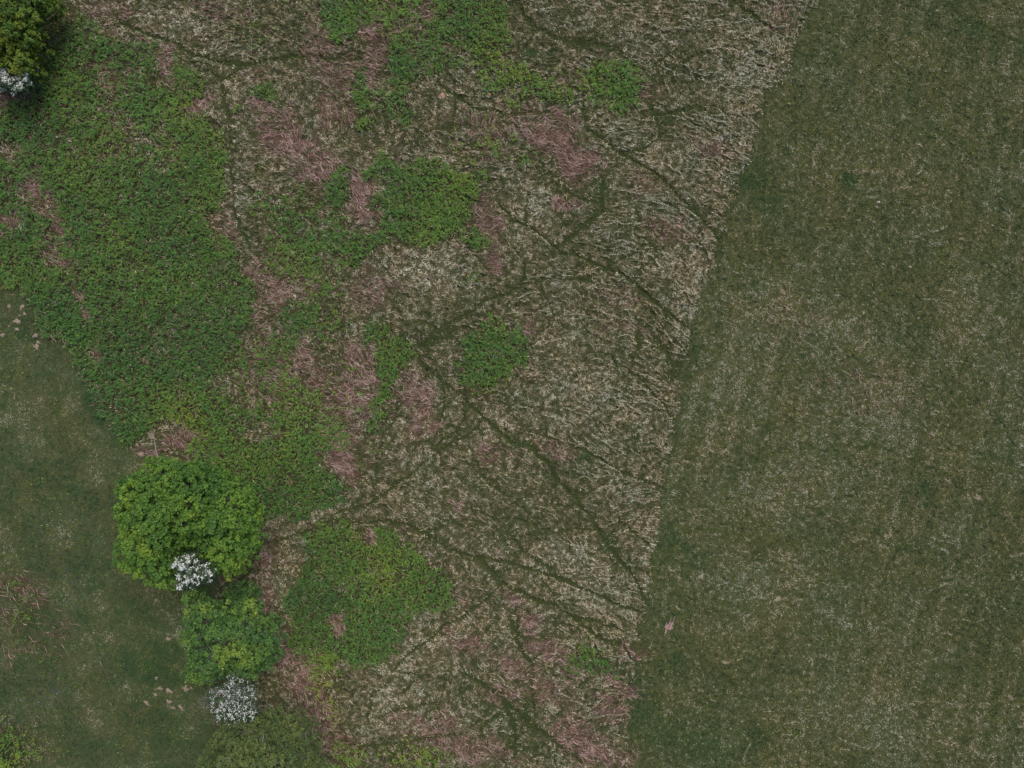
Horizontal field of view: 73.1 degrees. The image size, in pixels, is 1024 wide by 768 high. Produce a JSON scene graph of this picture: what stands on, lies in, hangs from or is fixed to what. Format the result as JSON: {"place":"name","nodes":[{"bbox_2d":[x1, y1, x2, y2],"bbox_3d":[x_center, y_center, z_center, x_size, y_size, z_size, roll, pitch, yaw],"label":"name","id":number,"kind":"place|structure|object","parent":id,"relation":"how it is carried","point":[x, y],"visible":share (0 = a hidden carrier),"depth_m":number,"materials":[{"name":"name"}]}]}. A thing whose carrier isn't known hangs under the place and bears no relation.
{"place":"outdoors","nodes":[
{"label":"outdoors","id":0,"kind":"place"},
{"bbox_2d":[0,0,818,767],"bbox_3d":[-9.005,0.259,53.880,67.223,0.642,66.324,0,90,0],"label":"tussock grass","id":1,"kind":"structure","parent":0,"point":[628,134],"depth_m":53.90,"materials":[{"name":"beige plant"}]},
{"bbox_2d":[0,0,1023,767],"bbox_3d":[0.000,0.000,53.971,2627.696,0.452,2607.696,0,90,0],"label":"ground","id":2,"kind":"structure","parent":0,"point":[718,664],"depth_m":53.98,"materials":[{"name":"green plant"}]},
{"bbox_2d":[12,318,20,323],"bbox_3d":[-38.718,-4.904,53.983,0.675,0.188,0.458,26,90,0],"label":"dry clod","id":3,"kind":"object","parent":2,"relation":"on","point":[16,320],"visible":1,"depth_m":53.94,"materials":[{"name":"beige soil"}]},
{"bbox_2d":[0,67,44,99],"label":"may tree","id":4,"kind":"object","parent":2,"relation":"on","point":[18,88],"visible":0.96,"depth_m":51.17,"materials":[{"name":"grey plant"}]},
{"bbox_2d":[0,0,66,83],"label":"young oak tree","id":5,"kind":"object","parent":2,"relation":"on","point":[12,45],"visible":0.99,"depth_m":50.29,"materials":[{"name":"green plant"}]},
{"bbox_2d":[11,514,106,721],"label":"bluebells","id":6,"kind":"object","parent":2,"relation":"on","point":[60,622],"visible":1,"depth_m":53.79,"materials":[{"name":"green plant"}]},
{"bbox_2d":[137,451,144,457],"bbox_3d":[-28.947,5.511,53.889,0.576,0.338,0.522,0,90,0],"label":"tan mound","id":7,"kind":"object","parent":2,"relation":"on","point":[140,454],"visible":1,"depth_m":53.84,"materials":[{"name":"beige soil"}]},
{"bbox_2d":[111,453,268,590],"bbox_3d":[-22.497,9.579,48.693,11.073,11.000,9.426,0,90,0],"label":"oak tree","id":8,"kind":"object","parent":2,"relation":"on","point":[212,506],"visible":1,"depth_m":45.52,"materials":[{"name":"green plant"}]},
{"bbox_2d":[171,547,236,592],"bbox_3d":[-21.586,12.569,49.241,3.498,9.810,2.810,-26,90,0],"label":"hawthorn tree","id":9,"kind":"object","parent":2,"relation":"on","point":[197,573],"visible":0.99,"depth_m":45.79,"materials":[{"name":"grey plant"}]},
{"bbox_2d":[197,672,261,727],"bbox_3d":[-20.059,22.800,50.674,4.430,6.898,5.031,42,90,0],"label":"apple tree","id":10,"kind":"object","parent":2,"relation":"on","point":[248,686],"visible":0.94,"depth_m":48.85,"materials":[{"name":"grey plant"}]},
{"bbox_2d":[178,587,288,685],"bbox_3d":[-20.131,18.157,49.837,8.350,8.621,7.754,0,90,0],"label":"open crowned tree","id":11,"kind":"object","parent":2,"relation":"on","point":[232,626],"visible":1,"depth_m":47.90,"materials":[{"name":"green plant"}]},
{"bbox_2d":[221,579,262,601],"bbox_3d":[-20.355,15.664,52.446,2.581,3.350,2.767,37,90,0],"label":"leafy bush","id":12,"kind":"object","parent":2,"relation":"on","point":[248,589],"visible":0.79,"depth_m":51.58,"materials":[{"name":"green plant"}]},
{"bbox_2d":[194,702,328,767],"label":"ash tree","id":13,"kind":"object","parent":2,"relation":"on","point":[282,730],"visible":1,"depth_m":47.23,"materials":[{"name":"green plant"}]},
{"bbox_2d":[0,0,651,767],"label":"bracken","id":14,"kind":"object","parent":2,"relation":"on","point":[114,210],"visible":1,"depth_m":53.61,"materials":[{"name":"green plant"}]},
{"bbox_2d":[0,0,930,767],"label":"dead bracken","id":15,"kind":"object","parent":2,"relation":"on","point":[378,294],"visible":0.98,"depth_m":53.85,"materials":[{"name":"brown plant"}]},
{"bbox_2d":[0,0,1023,767],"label":"field grass","id":16,"kind":"structure","parent":2,"relation":"on","point":[768,438],"depth_m":53.95,"materials":[{"name":"green plant"}]},
{"bbox_2d":[664,617,674,634],"bbox_3d":[12.285,18.818,53.833,0.666,0.213,1.672,43,90,0],"label":"bracken heap","id":17,"kind":"object","parent":2,"relation":"on","point":[668,626],"visible":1,"depth_m":53.81,"materials":[{"name":"beige plant"}]}
]}

